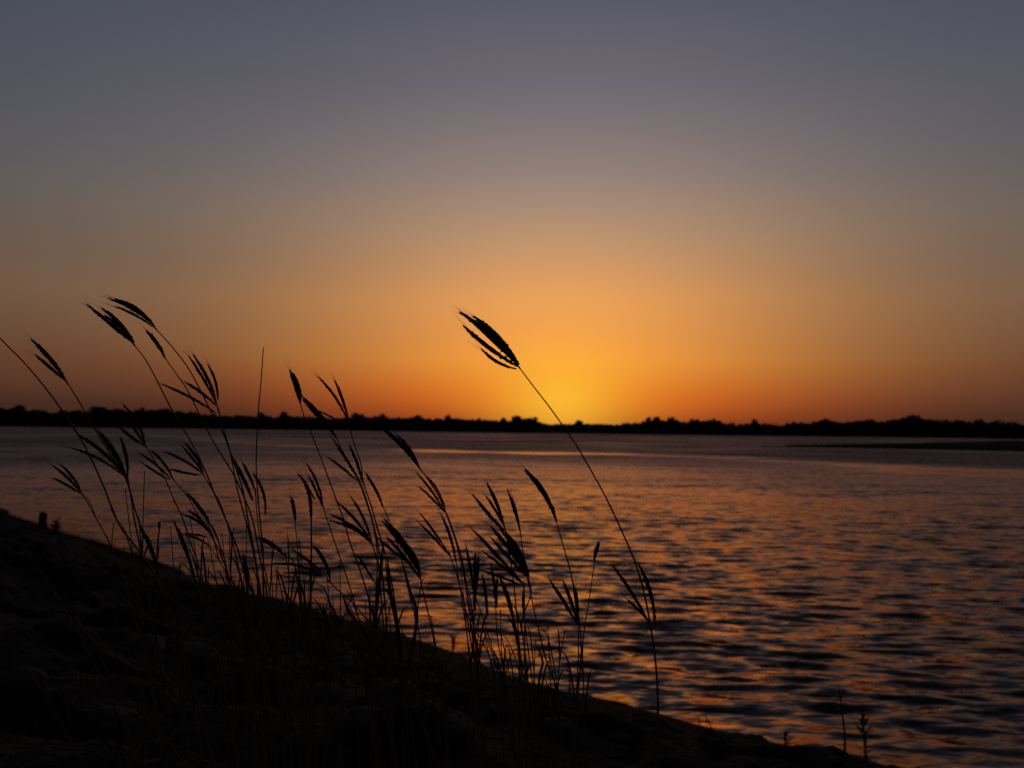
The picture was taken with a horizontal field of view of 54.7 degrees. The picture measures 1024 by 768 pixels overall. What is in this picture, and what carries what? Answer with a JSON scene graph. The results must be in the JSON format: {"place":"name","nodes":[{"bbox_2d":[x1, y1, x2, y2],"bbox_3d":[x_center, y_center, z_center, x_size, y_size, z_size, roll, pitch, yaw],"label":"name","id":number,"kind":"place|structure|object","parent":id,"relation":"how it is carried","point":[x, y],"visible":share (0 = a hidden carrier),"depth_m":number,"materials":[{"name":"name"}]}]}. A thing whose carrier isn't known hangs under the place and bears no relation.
{"place":"outdoors","nodes":[
{"label":"outdoors","id":0,"kind":"place"},
{"bbox_2d":[0,508,919,767],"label":"lake bank ground","id":1,"kind":"structure","parent":0,"point":[683,744],"depth_m":4.80,"materials":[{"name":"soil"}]},
{"bbox_2d":[0,665,48,698],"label":"stone","id":2,"kind":"object","parent":1,"relation":"on","point":[19,682],"visible":0.96,"depth_m":3.48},
{"bbox_2d":[0,635,85,767],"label":"grass stalk","id":3,"kind":"object","parent":1,"relation":"on","point":[70,739],"depth_m":1.26,"materials":[{"name":"black plant"}]},
{"bbox_2d":[27,614,82,638],"bbox_3d":[-2.351,1.264,5.079,0.237,0.152,0.232,1,-3,0],"label":"stone","id":4,"kind":"object","parent":1,"relation":"on","point":[56,626],"visible":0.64,"depth_m":5.03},
{"bbox_2d":[18,540,145,767],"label":"grass stalk","id":5,"kind":"object","parent":1,"relation":"on","point":[142,761],"depth_m":1.31,"materials":[{"name":"black plant"}]},
{"bbox_2d":[78,591,103,605],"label":"stone","id":6,"kind":"object","parent":1,"relation":"on","point":[93,598],"visible":0.81,"depth_m":7.66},
{"bbox_2d":[41,458,166,767],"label":"grass stalk","id":7,"kind":"object","parent":1,"relation":"on","point":[74,483],"depth_m":1.69,"materials":[{"name":"black plant"}]},
{"bbox_2d":[0,338,214,767],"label":"grass stalk","id":8,"kind":"object","parent":1,"relation":"on","point":[174,625],"depth_m":1.42,"materials":[{"name":"black plant"}]},
{"bbox_2d":[79,706,141,738],"bbox_3d":[-1.461,1.220,3.576,0.218,0.109,0.210,1,-3,0],"label":"stone","id":9,"kind":"object","parent":1,"relation":"on","point":[102,718],"visible":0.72,"depth_m":3.52,"materials":[{"name":"stone"}]},
{"bbox_2d":[25,331,205,767],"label":"grass stalk","id":10,"kind":"object","parent":1,"relation":"on","point":[52,361],"depth_m":1.53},
{"bbox_2d":[61,419,176,767],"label":"grass stalk","id":11,"kind":"object","parent":1,"relation":"on","point":[117,458],"depth_m":1.42,"materials":[{"name":"plant"}]},
{"bbox_2d":[119,489,145,765],"bbox_3d":[-0.743,0.660,1.962,0.039,0.910,0.153,0,-3,16],"label":"grass stalk","id":12,"kind":"object","parent":1,"relation":"on","point":[138,628],"depth_m":1.95,"materials":[{"name":"black plant"}]},
{"bbox_2d":[94,594,187,767],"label":"grass stalk","id":13,"kind":"object","parent":1,"relation":"on","point":[172,748],"depth_m":1.35,"materials":[{"name":"black plant"}]},
{"bbox_2d":[119,546,162,767],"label":"grass stalk","id":14,"kind":"object","parent":1,"relation":"on","point":[139,585],"depth_m":1.86,"materials":[{"name":"black plant"}]},
{"bbox_2d":[136,470,153,767],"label":"grass stalk","id":15,"kind":"object","parent":1,"relation":"on","point":[141,544],"depth_m":1.48,"materials":[{"name":"black plant"}]},
{"bbox_2d":[152,518,160,767],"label":"grass stalk","id":16,"kind":"object","parent":1,"relation":"on","point":[157,550],"depth_m":1.89,"materials":[{"name":"black plant"}]},
{"bbox_2d":[133,516,190,767],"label":"grass stalk","id":17,"kind":"object","parent":1,"relation":"on","point":[149,543],"depth_m":1.40,"materials":[{"name":"black plant"}]},
{"bbox_2d":[161,526,184,767],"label":"grass stalk","id":18,"kind":"object","parent":1,"relation":"on","point":[178,633],"depth_m":1.53,"materials":[{"name":"black plant"}]},
{"bbox_2d":[110,394,238,767],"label":"grass stalk","id":19,"kind":"object","parent":1,"relation":"on","point":[131,424],"depth_m":1.36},
{"bbox_2d":[85,298,265,767],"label":"grass stalk","id":20,"kind":"object","parent":1,"relation":"on","point":[116,324],"depth_m":1.52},
{"bbox_2d":[97,294,266,759],"bbox_3d":[-0.512,0.441,1.555,0.299,1.165,0.041,2,-3,-24],"label":"grass stalk","id":21,"kind":"object","parent":1,"relation":"on","point":[134,308],"depth_m":1.57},
{"bbox_2d":[164,580,203,767],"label":"grass stalk","id":22,"kind":"object","parent":1,"relation":"on","point":[177,606],"depth_m":1.27,"materials":[{"name":"black plant"}]},
{"bbox_2d":[169,517,217,767],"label":"grass stalk","id":23,"kind":"object","parent":1,"relation":"on","point":[183,544],"depth_m":1.42,"materials":[{"name":"black plant"}]},
{"bbox_2d":[179,519,212,767],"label":"grass stalk","id":24,"kind":"object","parent":1,"relation":"on","point":[204,637],"depth_m":1.78,"materials":[{"name":"black plant"}]},
{"bbox_2d":[171,641,221,673],"bbox_3d":[-1.790,1.532,5.501,0.342,0.190,0.306,-2,-3,44],"label":"stone","id":25,"kind":"object","parent":1,"relation":"on","point":[195,653],"visible":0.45,"depth_m":5.41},
{"bbox_2d":[135,447,258,762],"bbox_3d":[-0.537,0.585,1.719,0.284,0.969,0.042,1,-3,-3],"label":"grass stalk","id":26,"kind":"object","parent":1,"relation":"on","point":[165,465],"depth_m":1.74,"materials":[{"name":"black plant"}]},
{"bbox_2d":[185,532,230,767],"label":"grass stalk","id":27,"kind":"object","parent":1,"relation":"on","point":[206,584],"depth_m":1.45,"materials":[{"name":"black plant"}]},
{"bbox_2d":[156,440,266,767],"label":"grass stalk","id":28,"kind":"object","parent":1,"relation":"on","point":[198,464],"depth_m":1.57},
{"bbox_2d":[152,345,272,767],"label":"grass stalk","id":29,"kind":"object","parent":1,"relation":"on","point":[210,385],"depth_m":1.50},
{"bbox_2d":[136,319,293,767],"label":"grass stalk","id":30,"kind":"object","parent":1,"relation":"on","point":[156,342],"depth_m":1.65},
{"bbox_2d":[172,486,260,767],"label":"grass stalk","id":31,"kind":"object","parent":1,"relation":"on","point":[199,520],"depth_m":1.55,"materials":[{"name":"black plant"}]},
{"bbox_2d":[175,517,257,767],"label":"grass stalk","id":32,"kind":"object","parent":1,"relation":"on","point":[201,540],"depth_m":1.71,"materials":[{"name":"black plant"}]},
{"bbox_2d":[204,581,230,755],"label":"grass stalk","id":33,"kind":"object","parent":1,"relation":"on","point":[215,603],"depth_m":1.61,"materials":[{"name":"black plant"}]},
{"bbox_2d":[206,536,233,767],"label":"grass stalk","id":34,"kind":"object","parent":1,"relation":"on","point":[229,598],"depth_m":1.74,"materials":[{"name":"black plant"}]},
{"bbox_2d":[208,540,237,758],"bbox_3d":[-0.502,0.665,1.787,0.035,0.767,0.110,-1,-3,38],"label":"grass stalk","id":35,"kind":"object","parent":1,"relation":"on","point":[226,652],"depth_m":1.79,"materials":[{"name":"black plant"}]},
{"bbox_2d":[214,582,238,765],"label":"grass stalk","id":36,"kind":"object","parent":1,"relation":"on","point":[235,678],"depth_m":1.79,"materials":[{"name":"black plant"}]},
{"bbox_2d":[218,580,247,767],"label":"grass stalk","id":37,"kind":"object","parent":1,"relation":"on","point":[244,675],"depth_m":1.66,"materials":[{"name":"black plant"}]},
{"bbox_2d":[224,564,257,763],"bbox_3d":[-0.444,0.688,1.685,0.139,0.776,0.069,3,-3,-43],"label":"grass stalk","id":38,"kind":"object","parent":1,"relation":"on","point":[235,587],"depth_m":1.65,"materials":[{"name":"black plant"}]},
{"bbox_2d":[242,547,255,767],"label":"grass stalk","id":39,"kind":"object","parent":1,"relation":"on","point":[247,572],"depth_m":1.50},
{"bbox_2d":[237,569,276,767],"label":"grass stalk","id":40,"kind":"object","parent":1,"relation":"on","point":[252,591],"depth_m":1.53,"materials":[{"name":"black plant"}]},
{"bbox_2d":[230,449,284,767],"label":"grass stalk","id":41,"kind":"object","parent":1,"relation":"on","point":[243,478],"depth_m":1.63,"materials":[{"name":"black plant"}]},
{"bbox_2d":[255,348,266,748],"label":"grass stalk","id":42,"kind":"object","parent":1,"relation":"on","point":[262,544],"depth_m":1.71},
{"bbox_2d":[244,528,289,767],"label":"grass stalk","id":43,"kind":"object","parent":1,"relation":"on","point":[268,542],"depth_m":1.71,"materials":[{"name":"black plant"}]},
{"bbox_2d":[249,607,303,767],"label":"grass stalk","id":44,"kind":"object","parent":1,"relation":"on","point":[277,630],"depth_m":1.85,"materials":[{"name":"black plant"}]},
{"bbox_2d":[265,596,289,767],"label":"grass stalk","id":45,"kind":"object","parent":1,"relation":"on","point":[274,661],"depth_m":1.71,"materials":[{"name":"black plant"}]},
{"bbox_2d":[271,540,286,767],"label":"grass stalk","id":46,"kind":"object","parent":1,"relation":"on","point":[277,650],"depth_m":1.35,"materials":[{"name":"black plant"}]},
{"bbox_2d":[269,575,307,767],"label":"grass stalk","id":47,"kind":"object","parent":1,"relation":"on","point":[284,619],"depth_m":1.53,"materials":[{"name":"black plant"}]},
{"bbox_2d":[275,567,308,767],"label":"grass stalk","id":48,"kind":"object","parent":1,"relation":"on","point":[291,609],"depth_m":1.50,"materials":[{"name":"black plant"}]},
{"bbox_2d":[289,614,297,767],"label":"grass stalk","id":49,"kind":"object","parent":1,"relation":"on","point":[294,631],"depth_m":1.68,"materials":[{"name":"black plant"}]},
{"bbox_2d":[279,555,308,763],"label":"grass stalk","id":50,"kind":"object","parent":1,"relation":"on","point":[296,614],"depth_m":1.79,"materials":[{"name":"black plant"}]},
{"bbox_2d":[279,574,309,767],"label":"grass stalk","id":51,"kind":"object","parent":1,"relation":"on","point":[305,625],"depth_m":2.05,"materials":[{"name":"black plant"}]},
{"bbox_2d":[287,496,306,767],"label":"grass stalk","id":52,"kind":"object","parent":1,"relation":"on","point":[302,607],"depth_m":1.81,"materials":[{"name":"black plant"}]},
{"bbox_2d":[293,539,318,767],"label":"grass stalk","id":53,"kind":"object","parent":1,"relation":"on","point":[304,598],"depth_m":1.44,"materials":[{"name":"black plant"}]},
{"bbox_2d":[301,474,312,767],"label":"grass stalk","id":54,"kind":"object","parent":1,"relation":"on","point":[309,494],"depth_m":1.48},
{"bbox_2d":[308,621,330,767],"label":"grass stalk","id":55,"kind":"object","parent":1,"relation":"on","point":[313,690],"depth_m":1.94,"materials":[{"name":"black plant"}]},
{"bbox_2d":[306,571,337,767],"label":"grass stalk","id":56,"kind":"object","parent":1,"relation":"on","point":[332,660],"depth_m":2.03,"materials":[{"name":"black plant"}]},
{"bbox_2d":[304,607,340,767],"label":"grass stalk","id":57,"kind":"object","parent":1,"relation":"on","point":[314,646],"depth_m":1.70,"materials":[{"name":"black plant"}]},
{"bbox_2d":[312,602,335,767],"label":"grass stalk","id":58,"kind":"object","parent":1,"relation":"on","point":[325,641],"depth_m":1.67,"materials":[{"name":"black plant"}]},
{"bbox_2d":[304,606,345,767],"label":"grass stalk","id":59,"kind":"object","parent":1,"relation":"on","point":[329,642],"depth_m":1.53,"materials":[{"name":"black plant"}]},
{"bbox_2d":[300,681,350,705],"bbox_3d":[-0.878,1.463,4.594,0.254,0.139,0.257,1,-3,0],"label":"stone","id":60,"kind":"object","parent":1,"relation":"on","point":[319,693],"visible":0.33,"depth_m":4.53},
{"bbox_2d":[317,583,342,767],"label":"grass stalk","id":61,"kind":"object","parent":1,"relation":"on","point":[333,617],"depth_m":1.55,"materials":[{"name":"black plant"}]},
{"bbox_2d":[297,454,380,767],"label":"grass stalk","id":62,"kind":"object","parent":1,"relation":"on","point":[315,489],"depth_m":1.71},
{"bbox_2d":[285,360,398,767],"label":"grass stalk","id":63,"kind":"object","parent":1,"relation":"on","point":[295,382],"depth_m":1.61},
{"bbox_2d":[323,560,360,758],"bbox_3d":[-0.358,0.704,1.982,0.081,0.714,0.126,2,-3,-23],"label":"grass stalk","id":64,"kind":"object","parent":1,"relation":"on","point":[340,627],"depth_m":1.97,"materials":[{"name":"black plant"}]},
{"bbox_2d":[293,389,395,767],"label":"grass stalk","id":65,"kind":"object","parent":1,"relation":"on","point":[314,410],"depth_m":1.55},
{"bbox_2d":[317,490,377,767],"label":"grass stalk","id":66,"kind":"object","parent":1,"relation":"on","point":[364,534],"depth_m":1.48,"materials":[{"name":"black plant"}]},
{"bbox_2d":[266,533,439,767],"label":"grass stalk","id":67,"kind":"object","parent":1,"relation":"on","point":[323,559],"depth_m":1.47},
{"bbox_2d":[331,706,378,741],"bbox_3d":[-0.602,1.360,3.971,0.200,0.126,0.266,-1,-3,26],"label":"stone","id":68,"kind":"object","parent":1,"relation":"on","point":[349,725],"visible":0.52,"depth_m":3.88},
{"bbox_2d":[350,609,360,767],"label":"grass stalk","id":69,"kind":"object","parent":1,"relation":"on","point":[355,671],"depth_m":1.92,"materials":[{"name":"black plant"}]},
{"bbox_2d":[322,430,393,767],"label":"grass stalk","id":70,"kind":"object","parent":1,"relation":"on","point":[350,467],"depth_m":1.75,"materials":[{"name":"black plant"}]},
{"bbox_2d":[347,612,378,767],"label":"grass stalk","id":71,"kind":"object","parent":1,"relation":"on","point":[365,679],"depth_m":1.51,"materials":[{"name":"black plant"}]},
{"bbox_2d":[309,367,416,767],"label":"grass stalk","id":72,"kind":"object","parent":1,"relation":"on","point":[336,398],"depth_m":1.69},
{"bbox_2d":[354,547,383,758],"bbox_3d":[-0.253,0.694,1.741,0.050,0.837,0.066,3,-3,-44],"label":"grass stalk","id":73,"kind":"object","parent":1,"relation":"on","point":[370,574],"depth_m":1.76,"materials":[{"name":"black plant"}]},
{"bbox_2d":[347,589,391,751],"bbox_3d":[-0.211,0.778,1.787,0.046,0.825,0.201,-2,-3,44],"label":"grass stalk","id":74,"kind":"object","parent":1,"relation":"on","point":[377,622],"depth_m":1.77,"materials":[{"name":"black plant"}]},
{"bbox_2d":[343,561,417,767],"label":"grass stalk","id":75,"kind":"object","parent":1,"relation":"on","point":[396,621],"depth_m":1.56,"materials":[{"name":"black plant"}]},
{"bbox_2d":[374,678,417,696],"bbox_3d":[-0.545,1.422,4.601,0.214,0.090,0.196,1,-3,0],"label":"stone","id":76,"kind":"object","parent":1,"relation":"on","point":[412,688],"visible":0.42,"depth_m":4.55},
{"bbox_2d":[363,471,444,767],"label":"grass stalk","id":77,"kind":"object","parent":1,"relation":"on","point":[374,488],"depth_m":1.82,"materials":[{"name":"black plant"}]},
{"bbox_2d":[365,509,447,767],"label":"grass stalk","id":78,"kind":"object","parent":1,"relation":"on","point":[404,545],"depth_m":1.39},
{"bbox_2d":[397,621,439,767],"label":"grass stalk","id":79,"kind":"object","parent":1,"relation":"on","point":[420,705],"depth_m":1.67,"materials":[{"name":"black plant"}]},
{"bbox_2d":[375,424,486,767],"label":"grass stalk","id":80,"kind":"object","parent":1,"relation":"on","point":[404,446],"depth_m":1.61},
{"bbox_2d":[428,713,472,747],"bbox_3d":[-0.248,1.372,3.912,0.202,0.120,0.207,1,-3,0],"label":"stone","id":81,"kind":"object","parent":1,"relation":"on","point":[457,729],"visible":0.74,"depth_m":3.84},
{"bbox_2d":[415,509,488,767],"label":"grass stalk","id":82,"kind":"object","parent":1,"relation":"on","point":[434,537],"depth_m":1.75,"materials":[{"name":"black plant"}]},
{"bbox_2d":[408,469,496,767],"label":"grass stalk","id":83,"kind":"object","parent":1,"relation":"on","point":[438,504],"depth_m":1.65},
{"bbox_2d":[436,507,482,767],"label":"grass stalk","id":84,"kind":"object","parent":1,"relation":"on","point":[449,534],"depth_m":1.64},
{"bbox_2d":[464,539,479,767],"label":"grass stalk","id":85,"kind":"object","parent":1,"relation":"on","point":[474,576],"depth_m":1.61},
{"bbox_2d":[460,566,484,767],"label":"grass stalk","id":86,"kind":"object","parent":1,"relation":"on","point":[471,685],"depth_m":1.88,"materials":[{"name":"black plant"}]},
{"bbox_2d":[467,628,505,767],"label":"grass stalk","id":87,"kind":"object","parent":1,"relation":"on","point":[491,664],"depth_m":1.71,"materials":[{"name":"black plant"}]},
{"bbox_2d":[468,576,515,767],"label":"grass stalk","id":88,"kind":"object","parent":1,"relation":"on","point":[505,701],"depth_m":1.43,"materials":[{"name":"black plant"}]},
{"bbox_2d":[464,519,527,767],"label":"grass stalk","id":89,"kind":"object","parent":1,"relation":"on","point":[507,568],"depth_m":1.60,"materials":[{"name":"black plant"}]},
{"bbox_2d":[481,552,516,767],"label":"grass stalk","id":90,"kind":"object","parent":1,"relation":"on","point":[495,589],"depth_m":1.69,"materials":[{"name":"black plant"}]},
{"bbox_2d":[463,485,535,767],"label":"grass stalk","id":91,"kind":"object","parent":1,"relation":"on","point":[513,549],"depth_m":1.47,"materials":[{"name":"black plant"}]},
{"bbox_2d":[470,481,528,767],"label":"grass stalk","id":92,"kind":"object","parent":1,"relation":"on","point":[498,512],"depth_m":1.68,"materials":[{"name":"black plant"}]},
{"bbox_2d":[492,609,515,767],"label":"grass stalk","id":93,"kind":"object","parent":1,"relation":"on","point":[502,671],"depth_m":1.52,"materials":[{"name":"black plant"}]},
{"bbox_2d":[498,569,519,766],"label":"grass stalk","id":94,"kind":"object","parent":1,"relation":"on","point":[507,596],"depth_m":1.71,"materials":[{"name":"black plant"}]},
{"bbox_2d":[515,634,549,767],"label":"grass stalk","id":95,"kind":"object","parent":1,"relation":"on","point":[535,713],"depth_m":1.43,"materials":[{"name":"black plant"}]},
{"bbox_2d":[522,579,543,767],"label":"grass stalk","id":96,"kind":"object","parent":1,"relation":"on","point":[539,676],"depth_m":1.78,"materials":[{"name":"black plant"}]},
{"bbox_2d":[515,687,555,761],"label":"grass stalk","id":97,"kind":"object","parent":1,"relation":"on","point":[543,714],"depth_m":1.67,"materials":[{"name":"black plant"}]},
{"bbox_2d":[503,480,581,767],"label":"grass stalk","id":98,"kind":"object","parent":1,"relation":"on","point":[514,508],"depth_m":1.68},
{"bbox_2d":[532,642,564,767],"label":"grass stalk","id":99,"kind":"object","parent":1,"relation":"on","point":[560,732],"depth_m":1.88,"materials":[{"name":"black plant"}]},
{"bbox_2d":[520,464,581,767],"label":"grass stalk","id":100,"kind":"object","parent":1,"relation":"on","point":[540,488],"depth_m":1.54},
{"bbox_2d":[538,625,565,767],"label":"grass stalk","id":101,"kind":"object","parent":1,"relation":"on","point":[556,682],"depth_m":1.47,"materials":[{"name":"black plant"}]},
{"bbox_2d":[454,305,658,767],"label":"grass stalk","id":102,"kind":"object","parent":1,"relation":"on","point":[492,335],"depth_m":1.42,"materials":[{"name":"plant"}]},
{"bbox_2d":[539,716,577,738],"bbox_3d":[0.220,1.671,4.813,0.198,0.096,0.214,1,-3,0],"label":"stone","id":103,"kind":"object","parent":1,"relation":"on","point":[565,731],"visible":0.69,"depth_m":4.75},
{"bbox_2d":[544,570,579,767],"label":"grass stalk","id":104,"kind":"object","parent":1,"relation":"on","point":[564,602],"depth_m":1.62,"materials":[{"name":"black plant"}]},
{"bbox_2d":[579,537,600,767],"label":"grass stalk","id":105,"kind":"object","parent":1,"relation":"on","point":[596,549],"depth_m":1.65,"materials":[{"name":"black plant"}]},
{"bbox_2d":[606,552,658,767],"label":"grass stalk","id":106,"kind":"object","parent":1,"relation":"on","point":[641,611],"depth_m":1.50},
{"bbox_2d":[831,687,852,763],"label":"shore weed","id":107,"kind":"object","parent":1,"relation":"on","point":[839,691],"visible":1,"depth_m":4.64,"materials":[{"name":"black plant"}]},
{"bbox_2d":[846,705,877,764],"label":"shore weed","id":108,"kind":"object","parent":1,"relation":"on","point":[863,721],"visible":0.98,"depth_m":4.76,"materials":[{"name":"black plant"}]},
{"bbox_2d":[0,426,1023,767],"bbox_3d":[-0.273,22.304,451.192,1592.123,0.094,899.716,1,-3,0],"label":"lake water","id":109,"kind":"structure","parent":0,"point":[794,588],"depth_m":21.21,"materials":[{"name":"liquid"}]},
{"bbox_2d":[763,440,1023,450],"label":"sandbar ground","id":110,"kind":"structure","parent":109,"relation":"on","point":[1010,445],"depth_m":150.85,"materials":[{"name":"sand"}]},
{"bbox_2d":[0,425,1023,438],"bbox_3d":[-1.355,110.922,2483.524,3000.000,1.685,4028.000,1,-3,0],"label":"shore ground","id":111,"kind":"structure","parent":0,"point":[497,431],"depth_m":479.96,"materials":[{"name":"soil"}]},
{"bbox_2d":[0,407,1023,437],"bbox_3d":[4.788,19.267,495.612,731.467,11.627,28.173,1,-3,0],"label":"wood","id":112,"kind":"object","parent":111,"relation":"on","point":[937,428],"visible":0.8,"depth_m":483.31,"materials":[{"name":"black plant"}]},
{"bbox_2d":[896,414,925,429],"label":"lakeside tree","id":113,"kind":"object","parent":111,"relation":"on","point":[916,421],"visible":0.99,"depth_m":481.46,"materials":[{"name":"black plant"}]},
{"bbox_2d":[0,0,1023,425],"label":"sky","id":114,"kind":"structure","parent":0,"point":[780,212],"materials":[{"name":"orange"}]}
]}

